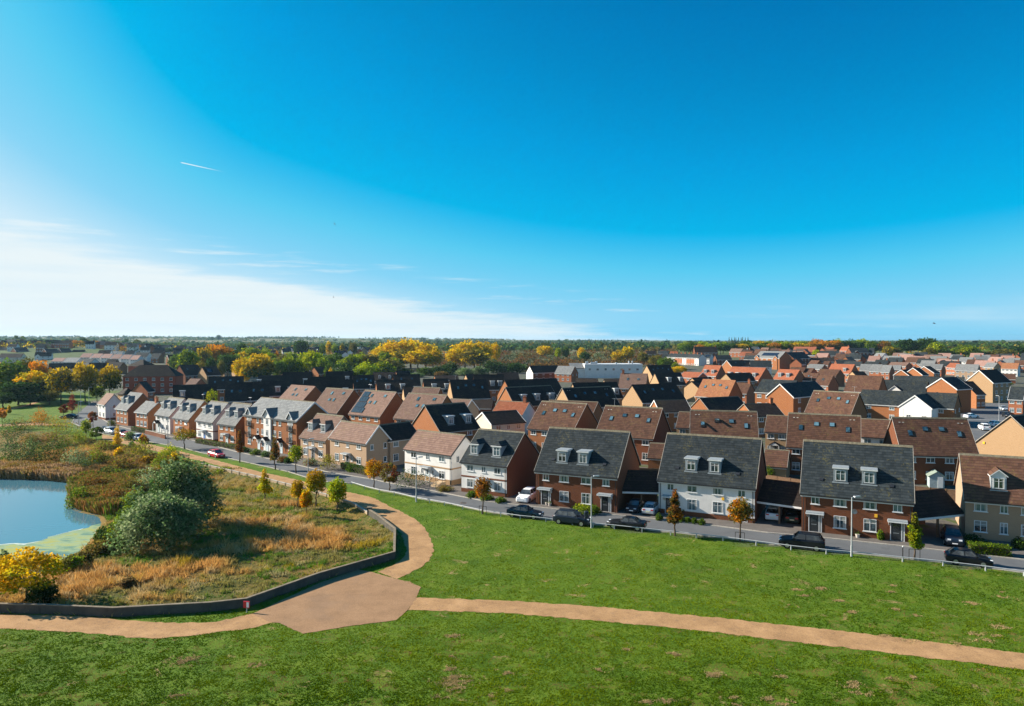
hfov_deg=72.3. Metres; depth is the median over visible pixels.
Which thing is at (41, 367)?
tree
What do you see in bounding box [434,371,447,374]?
tree
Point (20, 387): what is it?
tree
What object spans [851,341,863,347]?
tree
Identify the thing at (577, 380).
house
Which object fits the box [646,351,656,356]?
house
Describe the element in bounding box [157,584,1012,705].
worn turf
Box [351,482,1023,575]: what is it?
knee rail fence
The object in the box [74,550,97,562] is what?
bush
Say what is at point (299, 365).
tree
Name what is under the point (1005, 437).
house
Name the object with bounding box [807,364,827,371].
house
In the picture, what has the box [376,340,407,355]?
tree
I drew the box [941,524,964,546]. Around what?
car
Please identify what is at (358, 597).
paved path junction
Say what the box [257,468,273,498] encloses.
young tree
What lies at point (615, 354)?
tree
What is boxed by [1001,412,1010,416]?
car
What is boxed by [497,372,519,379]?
house
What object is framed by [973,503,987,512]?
window
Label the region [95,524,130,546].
meadow shrub
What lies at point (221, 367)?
tree
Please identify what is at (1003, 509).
window
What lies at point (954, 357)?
house
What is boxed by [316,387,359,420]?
house
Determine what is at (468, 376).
house
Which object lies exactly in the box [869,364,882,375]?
house
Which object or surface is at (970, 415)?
car
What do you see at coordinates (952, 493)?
garden fence
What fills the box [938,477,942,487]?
door
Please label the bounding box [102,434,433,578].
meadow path
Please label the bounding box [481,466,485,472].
window
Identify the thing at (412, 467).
window
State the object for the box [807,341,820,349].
tree
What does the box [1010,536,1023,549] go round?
garden shrub
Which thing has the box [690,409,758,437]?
house
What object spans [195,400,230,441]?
house
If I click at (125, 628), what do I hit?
path
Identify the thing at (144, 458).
autumn bush
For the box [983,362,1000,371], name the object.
house
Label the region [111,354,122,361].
house
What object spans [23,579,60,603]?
bush
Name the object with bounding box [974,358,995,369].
house
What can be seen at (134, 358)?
house
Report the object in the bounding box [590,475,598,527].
street lamp
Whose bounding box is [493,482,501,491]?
window
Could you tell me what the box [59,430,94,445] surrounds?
meadow shrub
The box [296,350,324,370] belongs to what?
tree
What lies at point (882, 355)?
house
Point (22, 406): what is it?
park path
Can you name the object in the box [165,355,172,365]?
house
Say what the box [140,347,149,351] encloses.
house
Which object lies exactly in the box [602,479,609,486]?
window
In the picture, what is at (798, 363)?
house
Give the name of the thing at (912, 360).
house
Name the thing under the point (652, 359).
tree
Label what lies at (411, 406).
house
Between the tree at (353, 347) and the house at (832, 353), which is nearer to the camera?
the house at (832, 353)
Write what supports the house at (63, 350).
on the ground at (466, 547)
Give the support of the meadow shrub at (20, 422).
on the ground at (466, 547)
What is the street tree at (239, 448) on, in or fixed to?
on the ground at (466, 547)
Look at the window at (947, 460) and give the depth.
110.07 m
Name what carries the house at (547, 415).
on the ground at (466, 547)
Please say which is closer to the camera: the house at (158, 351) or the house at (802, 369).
the house at (802, 369)
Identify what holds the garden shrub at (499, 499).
on the ground at (466, 547)
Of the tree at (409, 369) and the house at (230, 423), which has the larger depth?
the tree at (409, 369)
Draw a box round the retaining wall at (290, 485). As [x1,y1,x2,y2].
[201,463,368,514]
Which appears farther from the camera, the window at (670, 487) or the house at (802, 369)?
the house at (802, 369)
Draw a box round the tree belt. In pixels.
[0,340,1020,356]
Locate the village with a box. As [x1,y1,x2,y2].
[0,340,1011,358]
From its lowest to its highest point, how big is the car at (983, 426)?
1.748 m
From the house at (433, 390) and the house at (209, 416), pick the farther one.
the house at (433, 390)
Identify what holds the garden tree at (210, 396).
on the ground at (466, 547)
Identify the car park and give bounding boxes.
[961,403,1007,440]
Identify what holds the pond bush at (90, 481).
on the ground at (466, 547)
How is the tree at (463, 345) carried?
on the ground at (466, 547)
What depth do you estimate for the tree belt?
765.07 m
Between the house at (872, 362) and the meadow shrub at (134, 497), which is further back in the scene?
the house at (872, 362)
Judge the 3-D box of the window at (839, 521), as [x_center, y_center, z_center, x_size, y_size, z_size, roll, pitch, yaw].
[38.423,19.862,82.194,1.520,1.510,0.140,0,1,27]
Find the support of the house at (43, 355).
on the ground at (466, 547)
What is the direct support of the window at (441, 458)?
in the house at (441, 453)
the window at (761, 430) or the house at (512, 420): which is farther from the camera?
the window at (761, 430)
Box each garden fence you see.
[639,468,658,469]
[766,475,800,482]
[915,486,955,500]
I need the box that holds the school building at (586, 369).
[569,361,642,377]
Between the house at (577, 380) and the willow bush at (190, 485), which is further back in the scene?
the house at (577, 380)
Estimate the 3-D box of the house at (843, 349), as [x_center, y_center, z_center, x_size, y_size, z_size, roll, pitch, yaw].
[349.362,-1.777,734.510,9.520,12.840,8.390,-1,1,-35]
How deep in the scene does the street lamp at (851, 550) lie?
74.02 m
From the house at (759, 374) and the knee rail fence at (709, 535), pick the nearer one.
the knee rail fence at (709, 535)
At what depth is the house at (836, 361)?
499.38 m
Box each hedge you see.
[130,426,149,432]
[194,438,236,448]
[339,461,369,474]
[966,540,1012,556]
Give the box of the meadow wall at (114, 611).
[0,506,395,616]
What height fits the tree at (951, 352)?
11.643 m
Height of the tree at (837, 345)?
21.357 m
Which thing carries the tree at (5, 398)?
on the ground at (466, 547)
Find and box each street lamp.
[164,417,167,446]
[415,456,422,501]
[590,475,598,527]
[850,495,860,556]
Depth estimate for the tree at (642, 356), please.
598.05 m
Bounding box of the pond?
[0,478,100,543]
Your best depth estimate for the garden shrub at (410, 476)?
110.03 m
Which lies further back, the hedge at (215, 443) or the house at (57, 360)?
the house at (57, 360)
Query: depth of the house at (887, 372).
392.16 m
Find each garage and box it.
[117,388,130,399]
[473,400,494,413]
[647,442,664,467]
[764,448,790,477]
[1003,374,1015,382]
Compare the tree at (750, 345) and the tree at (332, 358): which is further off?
the tree at (750, 345)
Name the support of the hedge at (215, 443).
on the pavement
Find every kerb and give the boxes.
[73,418,1022,572]
[93,403,1023,559]
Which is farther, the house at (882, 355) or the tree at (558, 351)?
the tree at (558, 351)
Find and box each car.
[59,413,77,418]
[103,426,115,434]
[131,433,141,440]
[208,449,224,457]
[506,504,543,519]
[516,486,535,502]
[553,508,590,526]
[606,515,646,530]
[625,498,643,512]
[642,501,658,514]
[765,505,782,521]
[779,531,824,551]
[784,509,800,523]
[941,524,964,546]
[944,547,993,567]
[963,413,979,418]
[978,423,990,430]
[988,420,1000,425]
[999,405,1007,410]
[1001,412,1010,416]
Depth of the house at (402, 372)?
342.95 m
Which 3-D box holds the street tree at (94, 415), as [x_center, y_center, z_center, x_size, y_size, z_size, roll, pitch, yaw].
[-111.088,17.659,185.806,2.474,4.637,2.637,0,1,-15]
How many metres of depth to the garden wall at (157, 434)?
167.56 m
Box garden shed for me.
[925,469,945,488]
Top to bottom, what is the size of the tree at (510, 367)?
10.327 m
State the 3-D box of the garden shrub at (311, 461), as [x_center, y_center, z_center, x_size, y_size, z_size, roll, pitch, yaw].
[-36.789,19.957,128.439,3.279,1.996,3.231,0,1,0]
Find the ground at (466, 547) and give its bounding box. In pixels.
[0,337,1023,705]
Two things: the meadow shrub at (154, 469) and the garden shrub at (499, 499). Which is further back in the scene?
the meadow shrub at (154, 469)
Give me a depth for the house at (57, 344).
762.18 m
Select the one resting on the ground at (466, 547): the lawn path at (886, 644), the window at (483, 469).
the lawn path at (886, 644)
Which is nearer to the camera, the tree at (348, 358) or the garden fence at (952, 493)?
the garden fence at (952, 493)
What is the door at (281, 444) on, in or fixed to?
in the apartment building at (284, 422)
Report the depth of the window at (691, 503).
90.94 m
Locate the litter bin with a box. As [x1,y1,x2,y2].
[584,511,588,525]
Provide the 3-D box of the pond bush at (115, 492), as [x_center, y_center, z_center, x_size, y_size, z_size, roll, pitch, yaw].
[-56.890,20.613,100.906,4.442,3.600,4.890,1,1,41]
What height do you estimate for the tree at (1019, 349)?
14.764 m
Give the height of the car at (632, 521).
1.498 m
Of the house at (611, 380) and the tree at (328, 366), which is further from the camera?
the tree at (328, 366)
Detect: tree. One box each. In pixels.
[0,357,31,385]
[0,380,42,404]
[0,392,20,407]
[0,408,6,418]
[7,405,11,412]
[13,356,37,371]
[14,370,46,392]
[15,394,45,405]
[27,360,51,377]
[35,378,64,401]
[40,390,60,404]
[43,366,77,402]
[58,404,68,415]
[66,392,76,412]
[71,361,99,402]
[80,419,91,433]
[87,411,97,421]
[88,386,105,397]
[88,426,104,439]
[96,363,123,392]
[110,427,122,444]
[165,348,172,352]
[167,354,177,369]
[171,426,196,448]
[172,348,200,367]
[196,346,213,362]
[197,360,206,368]
[205,356,216,366]
[205,389,217,401]
[206,343,235,362]
[217,354,237,375]
[217,359,225,375]
[228,347,240,354]
[231,355,248,375]
[234,430,244,462]
[237,341,247,351]
[238,351,248,358]
[239,366,249,380]
[241,347,259,356]
[241,353,276,377]
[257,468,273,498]
[259,346,270,355]
[265,352,276,358]
[269,435,279,469]
[272,358,289,374]
[276,353,286,367]
[280,355,295,371]
[284,352,298,358]
[287,444,304,473]
[289,480,305,507]
[292,340,308,351]
[292,358,305,371]
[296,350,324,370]
[299,487,312,512]
[304,468,326,506]
[315,357,328,366]
[319,344,325,353]
[323,360,333,375]
[324,352,344,366]
[325,341,331,352]
[326,476,346,511]
[331,343,337,353]
[331,362,354,374]
[340,343,344,350]
[343,354,355,368]
[348,342,357,352]
[352,361,382,372]
[353,352,367,365]
[353,368,368,374]
[360,354,378,365]
[364,458,383,487]
[368,347,385,354]
[373,360,396,371]
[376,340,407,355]
[378,351,392,359]
[379,462,400,490]
[382,357,406,370]
[389,348,411,364]
[390,357,404,367]
[394,337,427,367]
[395,368,413,372]
[401,348,434,368]
[412,342,441,366]
[416,367,432,375]
[426,349,443,366]
[429,364,448,375]
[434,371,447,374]
[442,360,461,374]
[444,346,464,363]
[448,339,480,367]
[452,367,473,375]
[457,348,491,368]
[471,341,493,367]
[471,366,489,373]
[473,475,491,513]
[480,358,504,373]
[488,342,500,361]
[502,362,527,372]
[536,345,553,358]
[554,347,561,356]
[562,347,569,357]
[577,347,585,357]
[579,351,590,359]
[611,349,624,362]
[620,346,634,359]
[637,352,648,361]
[648,355,663,363]
[656,357,676,365]
[666,488,683,535]
[672,366,679,371]
[676,341,691,352]
[676,366,688,372]
[679,344,693,353]
[685,341,698,350]
[703,343,717,348]
[714,343,726,353]
[726,343,737,350]
[726,496,755,541]
[735,344,748,348]
[738,340,750,343]
[744,343,760,347]
[757,343,767,348]
[766,343,782,348]
[778,341,791,349]
[790,342,802,348]
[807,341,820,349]
[816,340,831,348]
[827,340,844,349]
[840,340,851,347]
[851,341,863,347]
[855,338,868,343]
[864,341,877,350]
[878,341,891,350]
[881,346,894,355]
[892,347,902,353]
[894,338,920,353]
[905,512,924,557]
[914,337,938,351]
[921,346,936,354]
[927,341,946,353]
[944,350,956,354]
[951,344,979,356]
[966,349,985,355]
[982,351,998,354]
[994,349,1016,354]
[1006,346,1023,354]
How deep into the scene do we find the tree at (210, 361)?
385.09 m
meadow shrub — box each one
[2,416,38,433]
[35,429,69,446]
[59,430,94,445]
[59,554,89,571]
[80,448,114,463]
[90,440,118,451]
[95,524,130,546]
[99,466,126,473]
[105,455,139,469]
[113,503,134,521]
[120,484,146,507]
[122,431,135,440]
[141,466,165,477]
[158,442,181,457]
[210,466,241,476]
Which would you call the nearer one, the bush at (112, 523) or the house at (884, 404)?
the bush at (112, 523)
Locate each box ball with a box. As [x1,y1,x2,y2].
[655,512,663,520]
[685,517,690,522]
[691,517,697,523]
[696,518,705,524]
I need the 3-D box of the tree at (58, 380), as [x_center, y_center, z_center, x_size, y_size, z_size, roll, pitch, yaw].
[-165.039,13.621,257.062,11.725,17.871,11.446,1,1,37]
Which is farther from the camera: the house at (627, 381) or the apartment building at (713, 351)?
the apartment building at (713, 351)
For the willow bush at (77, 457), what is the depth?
130.68 m
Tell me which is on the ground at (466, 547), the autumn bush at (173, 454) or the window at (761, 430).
the autumn bush at (173, 454)
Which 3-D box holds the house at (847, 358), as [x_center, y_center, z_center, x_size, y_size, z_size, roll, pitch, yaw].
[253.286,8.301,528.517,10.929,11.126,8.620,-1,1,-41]
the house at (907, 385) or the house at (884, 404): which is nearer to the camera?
the house at (884, 404)
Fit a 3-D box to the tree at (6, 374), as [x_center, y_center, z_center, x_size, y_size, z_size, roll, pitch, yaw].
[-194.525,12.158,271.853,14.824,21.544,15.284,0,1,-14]
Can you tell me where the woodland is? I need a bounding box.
[0,335,1023,351]
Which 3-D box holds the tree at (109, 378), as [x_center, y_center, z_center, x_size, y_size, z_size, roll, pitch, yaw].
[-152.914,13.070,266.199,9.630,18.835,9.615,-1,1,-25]
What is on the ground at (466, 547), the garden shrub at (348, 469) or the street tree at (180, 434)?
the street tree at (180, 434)
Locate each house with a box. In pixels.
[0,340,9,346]
[0,353,26,362]
[6,339,17,342]
[7,342,19,351]
[10,347,28,351]
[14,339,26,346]
[29,342,53,347]
[34,352,52,359]
[36,344,47,351]
[42,349,59,352]
[48,363,68,373]
[51,358,65,362]
[54,339,62,347]
[58,348,71,352]
[61,339,72,347]
[63,358,81,362]
[68,363,80,373]
[77,359,99,365]
[80,353,93,358]
[85,340,95,348]
[91,354,103,362]
[97,393,120,419]
[98,350,112,353]
[101,354,113,362]
[104,342,118,350]
[106,359,118,361]
[108,362,127,373]
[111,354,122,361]
[114,392,150,425]
[121,355,132,363]
[125,350,136,354]
[127,344,138,351]
[130,355,144,363]
[130,381,155,401]
[134,396,160,429]
[135,352,151,361]
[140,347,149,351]
[151,353,164,362]
[152,350,163,355]
[152,397,185,433]
[154,347,164,355]
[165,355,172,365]
[171,394,207,437]
[173,384,209,399]
[176,364,199,384]
[185,378,205,384]
[194,386,216,402]
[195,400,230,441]
[197,366,220,383]
[208,376,243,401]
[216,397,252,444]
[225,385,246,403]
[235,382,252,401]
[247,380,268,403]
[253,381,287,397]
[257,375,292,387]
[280,385,321,401]
[282,372,312,384]
[299,413,347,461]
[304,379,352,392]
[310,367,324,376]
[310,376,338,379]
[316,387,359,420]
[326,371,352,378]
[328,420,416,466]
[348,390,402,424]
[353,375,374,395]
[373,372,395,383]
[375,380,407,397]
[392,374,420,387]
[393,392,451,423]
[396,371,409,373]
[402,386,412,400]
[402,429,470,485]
[411,386,443,393]
[412,402,479,440]
[422,378,448,394]
[433,375,458,379]
[447,375,490,399]
[450,398,479,417]
[459,428,539,497]
[463,374,472,378]
[473,374,504,402]
[475,410,525,431]
[493,396,535,433]
[496,385,556,409]
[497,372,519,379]
[497,378,561,400]
[526,365,557,378]
[527,401,598,452]
[534,426,640,512]
[549,400,602,421]
[554,366,578,381]
[555,386,620,409]
[571,382,622,405]
[575,378,597,382]
[597,402,671,464]
[603,379,618,383]
[618,369,649,396]
[621,383,684,406]
[642,365,673,382]
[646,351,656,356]
[650,372,685,395]
[650,399,690,431]
[657,432,766,522]
[658,349,669,356]
[674,352,681,363]
[675,411,689,432]
[678,352,685,364]
[682,352,689,364]
[682,372,707,382]
[683,381,701,401]
[686,352,693,364]
[686,377,711,384]
[690,352,697,364]
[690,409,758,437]
[691,396,743,409]
[694,379,742,400]
[695,353,706,365]
[702,365,724,378]
[704,354,713,363]
[713,355,731,364]
[719,372,755,388]
[722,360,749,372]
[728,366,772,389]
[729,348,742,356]
[737,379,754,402]
[737,397,783,436]
[739,352,751,359]
[743,355,755,359]
[750,360,771,373]
[754,349,767,352]
[764,415,787,449]
[773,369,803,381]
[786,412,860,474]
[790,359,805,367]
[790,367,806,373]
[793,346,816,349]
[800,439,914,541]
[802,373,818,381]
[804,368,816,372]
[804,386,867,417]
[807,360,821,365]
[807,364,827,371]
[810,358,823,363]
[816,374,838,390]
[817,369,844,385]
[820,349,838,358]
[823,356,834,363]
[823,361,831,368]
[829,364,857,381]
[834,359,855,363]
[839,345,849,352]
[842,357,854,359]
[843,361,863,370]
[843,375,886,392]
[845,354,861,360]
[847,371,867,379]
[859,364,870,371]
[860,389,961,418]
[861,418,889,443]
[862,354,868,363]
[865,361,880,363]
[867,354,881,360]
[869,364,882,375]
[874,353,887,358]
[875,358,889,364]
[880,365,894,379]
[882,417,978,485]
[884,358,897,362]
[884,380,928,391]
[889,357,904,361]
[889,362,912,369]
[893,365,901,373]
[893,375,972,412]
[894,369,910,375]
[899,354,913,360]
[905,357,924,367]
[907,368,928,375]
[915,352,927,355]
[916,359,931,367]
[919,360,936,367]
[921,364,944,376]
[921,366,940,376]
[930,356,947,359]
[940,359,961,372]
[945,363,960,374]
[950,355,964,360]
[954,364,980,378]
[954,453,1023,541]
[959,357,973,363]
[964,381,985,408]
[966,359,978,363]
[974,355,987,359]
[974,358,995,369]
[975,414,1023,456]
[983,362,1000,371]
[988,357,1004,361]
[996,358,1005,365]
[997,359,1014,362]
[1001,354,1015,358]
[1001,363,1020,376]
[1007,386,1023,414]
[1014,360,1023,371]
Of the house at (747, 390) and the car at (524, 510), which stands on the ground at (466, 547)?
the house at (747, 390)
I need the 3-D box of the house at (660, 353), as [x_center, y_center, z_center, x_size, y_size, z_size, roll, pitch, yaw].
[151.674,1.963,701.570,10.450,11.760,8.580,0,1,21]
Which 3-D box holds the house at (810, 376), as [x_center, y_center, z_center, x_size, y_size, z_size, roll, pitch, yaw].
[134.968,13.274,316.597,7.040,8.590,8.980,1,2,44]
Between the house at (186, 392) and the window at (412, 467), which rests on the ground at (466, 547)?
the house at (186, 392)
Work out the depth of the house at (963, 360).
521.89 m
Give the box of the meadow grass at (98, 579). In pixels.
[0,435,396,616]
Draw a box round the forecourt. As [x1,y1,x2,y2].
[249,449,1023,553]
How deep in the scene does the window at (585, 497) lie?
94.56 m
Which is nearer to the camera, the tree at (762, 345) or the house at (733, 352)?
the house at (733, 352)
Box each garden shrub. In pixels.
[107,420,116,425]
[249,448,261,454]
[260,450,270,457]
[276,456,288,462]
[284,457,291,463]
[302,458,319,465]
[316,454,339,469]
[345,463,357,472]
[394,468,431,488]
[435,485,455,492]
[465,490,477,497]
[479,494,494,501]
[495,496,506,503]
[571,502,594,514]
[588,504,601,515]
[767,465,775,474]
[876,529,884,539]
[963,533,991,542]
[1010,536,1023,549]
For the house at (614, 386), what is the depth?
218.14 m
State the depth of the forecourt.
87.44 m
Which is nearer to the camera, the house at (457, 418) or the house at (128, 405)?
the house at (457, 418)
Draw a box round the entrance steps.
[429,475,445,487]
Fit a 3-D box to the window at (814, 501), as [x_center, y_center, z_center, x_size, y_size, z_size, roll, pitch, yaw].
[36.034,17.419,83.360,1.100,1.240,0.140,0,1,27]
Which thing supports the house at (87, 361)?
on the ground at (466, 547)
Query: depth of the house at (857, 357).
564.44 m
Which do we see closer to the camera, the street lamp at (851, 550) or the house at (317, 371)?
the street lamp at (851, 550)
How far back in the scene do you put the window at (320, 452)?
132.90 m
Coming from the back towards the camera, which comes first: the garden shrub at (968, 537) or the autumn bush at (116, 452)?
the autumn bush at (116, 452)
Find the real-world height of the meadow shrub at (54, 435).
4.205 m
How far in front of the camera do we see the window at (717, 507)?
89.47 m
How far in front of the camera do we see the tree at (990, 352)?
636.39 m
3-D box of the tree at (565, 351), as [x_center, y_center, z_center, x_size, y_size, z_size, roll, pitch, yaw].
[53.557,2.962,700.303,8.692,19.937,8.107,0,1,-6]
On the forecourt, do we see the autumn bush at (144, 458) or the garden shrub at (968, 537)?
the garden shrub at (968, 537)
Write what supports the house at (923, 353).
on the ground at (466, 547)
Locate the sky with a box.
[0,0,1023,339]
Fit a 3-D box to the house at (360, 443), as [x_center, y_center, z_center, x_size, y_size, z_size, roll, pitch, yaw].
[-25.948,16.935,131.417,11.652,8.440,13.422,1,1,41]
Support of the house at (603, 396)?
on the ground at (466, 547)
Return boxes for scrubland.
[422,347,680,370]
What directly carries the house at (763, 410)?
on the ground at (466, 547)
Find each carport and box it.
[622,470,658,502]
[757,478,801,523]
[913,488,963,537]
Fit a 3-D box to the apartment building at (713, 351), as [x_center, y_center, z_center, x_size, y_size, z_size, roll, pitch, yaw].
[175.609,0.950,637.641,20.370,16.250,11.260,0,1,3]
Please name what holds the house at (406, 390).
on the ground at (466, 547)
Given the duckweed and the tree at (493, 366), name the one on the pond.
the duckweed
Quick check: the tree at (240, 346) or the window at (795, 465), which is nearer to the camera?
the window at (795, 465)
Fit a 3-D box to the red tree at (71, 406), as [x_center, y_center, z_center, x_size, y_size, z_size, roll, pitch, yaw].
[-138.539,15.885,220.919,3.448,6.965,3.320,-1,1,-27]
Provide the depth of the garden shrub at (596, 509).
92.20 m
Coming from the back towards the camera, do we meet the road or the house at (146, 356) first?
the house at (146, 356)
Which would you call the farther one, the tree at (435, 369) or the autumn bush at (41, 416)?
the tree at (435, 369)
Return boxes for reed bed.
[0,460,82,482]
[65,470,143,515]
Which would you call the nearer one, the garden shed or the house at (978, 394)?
the garden shed
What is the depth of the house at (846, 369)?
374.54 m
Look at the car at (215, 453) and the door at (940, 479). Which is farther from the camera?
the car at (215, 453)
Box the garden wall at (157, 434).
[145,430,165,438]
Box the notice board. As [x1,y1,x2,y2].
[243,601,249,612]
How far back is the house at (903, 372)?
358.05 m
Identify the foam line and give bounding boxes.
[0,528,82,544]
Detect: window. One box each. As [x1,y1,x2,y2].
[318,450,322,457]
[335,453,338,460]
[356,457,360,464]
[410,452,415,457]
[411,466,415,474]
[438,456,444,462]
[438,470,444,479]
[466,465,473,471]
[467,478,473,487]
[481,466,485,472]
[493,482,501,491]
[494,468,500,474]
[542,474,548,480]
[559,475,568,482]
[559,491,568,502]
[580,493,590,504]
[581,477,590,484]
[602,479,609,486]
[642,440,648,445]
[642,453,647,460]
[666,484,673,490]
[686,486,697,493]
[687,499,697,511]
[712,488,723,495]
[712,501,722,513]
[738,490,745,497]
[759,428,763,433]
[767,434,773,438]
[778,434,785,439]
[791,462,799,470]
[792,449,800,454]
[810,497,819,504]
[833,499,846,507]
[833,515,846,529]
[862,519,876,532]
[863,502,876,510]
[892,505,902,512]
[926,458,935,463]
[944,458,954,463]
[945,472,953,480]
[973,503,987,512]
[973,520,987,532]
[999,506,1008,514]
[999,523,1008,535]
[1020,525,1023,536]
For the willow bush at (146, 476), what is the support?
on the ground at (466, 547)
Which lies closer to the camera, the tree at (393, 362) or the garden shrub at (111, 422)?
the garden shrub at (111, 422)
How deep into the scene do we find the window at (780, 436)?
136.29 m
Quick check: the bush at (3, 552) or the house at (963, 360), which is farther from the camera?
the house at (963, 360)
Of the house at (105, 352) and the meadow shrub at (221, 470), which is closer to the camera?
the meadow shrub at (221, 470)
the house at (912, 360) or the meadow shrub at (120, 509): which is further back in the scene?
the house at (912, 360)
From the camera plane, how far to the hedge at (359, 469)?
121.49 m
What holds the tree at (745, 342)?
on the ground at (466, 547)
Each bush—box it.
[0,418,29,444]
[0,435,30,461]
[0,546,69,602]
[0,549,16,571]
[17,435,45,460]
[18,432,46,449]
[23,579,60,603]
[28,407,53,425]
[31,438,74,462]
[39,413,80,433]
[60,444,100,466]
[64,486,95,508]
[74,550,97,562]
[77,473,113,486]
[81,539,117,554]
[93,526,110,539]
[99,485,128,498]
[103,488,210,555]
[108,516,134,529]
[113,447,125,456]
[118,477,146,491]
[119,577,140,587]
[122,438,158,458]
[125,468,147,477]
[134,467,161,491]
[138,433,149,442]
[138,454,159,463]
[141,450,225,534]
[150,452,174,471]
[168,451,180,466]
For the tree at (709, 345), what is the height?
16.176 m
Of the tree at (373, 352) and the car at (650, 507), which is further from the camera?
the tree at (373, 352)
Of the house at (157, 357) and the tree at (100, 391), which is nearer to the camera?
the tree at (100, 391)
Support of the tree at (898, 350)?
on the ground at (466, 547)
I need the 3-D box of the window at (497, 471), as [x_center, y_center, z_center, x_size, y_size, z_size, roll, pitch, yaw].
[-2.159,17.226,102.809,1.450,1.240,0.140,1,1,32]
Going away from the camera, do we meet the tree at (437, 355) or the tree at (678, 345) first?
the tree at (437, 355)
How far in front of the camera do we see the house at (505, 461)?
105.27 m
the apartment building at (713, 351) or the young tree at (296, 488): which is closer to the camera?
the young tree at (296, 488)
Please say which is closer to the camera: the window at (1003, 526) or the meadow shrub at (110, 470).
the window at (1003, 526)
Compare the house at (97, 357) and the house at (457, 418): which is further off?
the house at (97, 357)
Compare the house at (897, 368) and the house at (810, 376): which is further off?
the house at (897, 368)
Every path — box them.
[0,423,65,426]
[0,614,271,638]
[1,402,37,411]
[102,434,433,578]
[408,597,1023,668]
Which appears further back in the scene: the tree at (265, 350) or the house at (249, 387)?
the tree at (265, 350)
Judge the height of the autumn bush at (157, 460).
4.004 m
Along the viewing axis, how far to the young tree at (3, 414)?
196.31 m
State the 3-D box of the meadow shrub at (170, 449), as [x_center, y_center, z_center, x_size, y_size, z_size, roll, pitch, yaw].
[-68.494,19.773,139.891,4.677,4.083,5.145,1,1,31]
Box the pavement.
[92,402,1023,558]
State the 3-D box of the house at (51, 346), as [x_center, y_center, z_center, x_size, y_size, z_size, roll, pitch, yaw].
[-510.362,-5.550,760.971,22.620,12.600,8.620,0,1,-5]
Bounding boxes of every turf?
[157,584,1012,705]
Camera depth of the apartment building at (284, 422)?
144.38 m
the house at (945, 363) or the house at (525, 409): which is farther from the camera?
the house at (945, 363)
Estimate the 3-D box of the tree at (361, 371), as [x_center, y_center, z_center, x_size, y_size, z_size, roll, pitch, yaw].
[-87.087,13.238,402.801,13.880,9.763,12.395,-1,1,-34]
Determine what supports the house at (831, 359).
on the ground at (466, 547)
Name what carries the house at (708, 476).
on the ground at (466, 547)
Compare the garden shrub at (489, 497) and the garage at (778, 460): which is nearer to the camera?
the garden shrub at (489, 497)
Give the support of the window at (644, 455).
in the house at (645, 426)
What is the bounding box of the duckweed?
[0,523,100,559]
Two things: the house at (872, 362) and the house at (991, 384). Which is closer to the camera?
the house at (991, 384)
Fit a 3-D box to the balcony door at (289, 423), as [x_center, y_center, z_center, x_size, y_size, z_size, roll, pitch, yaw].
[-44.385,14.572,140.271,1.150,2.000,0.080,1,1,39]
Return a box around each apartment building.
[89,362,107,379]
[122,360,182,393]
[242,397,328,453]
[693,345,717,355]
[754,351,810,369]
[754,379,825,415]
[846,348,874,355]
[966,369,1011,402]
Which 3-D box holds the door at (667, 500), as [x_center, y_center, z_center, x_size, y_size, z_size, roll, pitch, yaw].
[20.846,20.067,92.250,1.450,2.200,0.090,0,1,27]
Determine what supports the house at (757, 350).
on the ground at (466, 547)
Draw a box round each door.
[257,439,259,448]
[280,443,282,452]
[288,422,291,430]
[311,449,314,458]
[425,468,429,481]
[541,490,550,504]
[601,496,610,511]
[665,498,670,513]
[808,514,821,532]
[890,522,904,541]
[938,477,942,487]
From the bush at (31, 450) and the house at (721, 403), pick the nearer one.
the bush at (31, 450)
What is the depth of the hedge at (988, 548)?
74.37 m
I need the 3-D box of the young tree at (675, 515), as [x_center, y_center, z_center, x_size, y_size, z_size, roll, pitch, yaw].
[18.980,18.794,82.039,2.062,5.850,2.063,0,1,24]
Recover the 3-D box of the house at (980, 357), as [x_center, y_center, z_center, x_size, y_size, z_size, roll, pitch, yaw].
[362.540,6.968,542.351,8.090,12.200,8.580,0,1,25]
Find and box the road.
[73,402,1023,571]
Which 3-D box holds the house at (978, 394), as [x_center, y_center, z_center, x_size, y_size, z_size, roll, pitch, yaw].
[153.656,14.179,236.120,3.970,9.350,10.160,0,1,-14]
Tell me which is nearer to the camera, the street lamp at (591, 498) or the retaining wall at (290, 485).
the street lamp at (591, 498)
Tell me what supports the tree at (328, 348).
on the ground at (466, 547)
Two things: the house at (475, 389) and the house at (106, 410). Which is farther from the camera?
the house at (475, 389)
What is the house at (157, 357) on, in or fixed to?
on the ground at (466, 547)

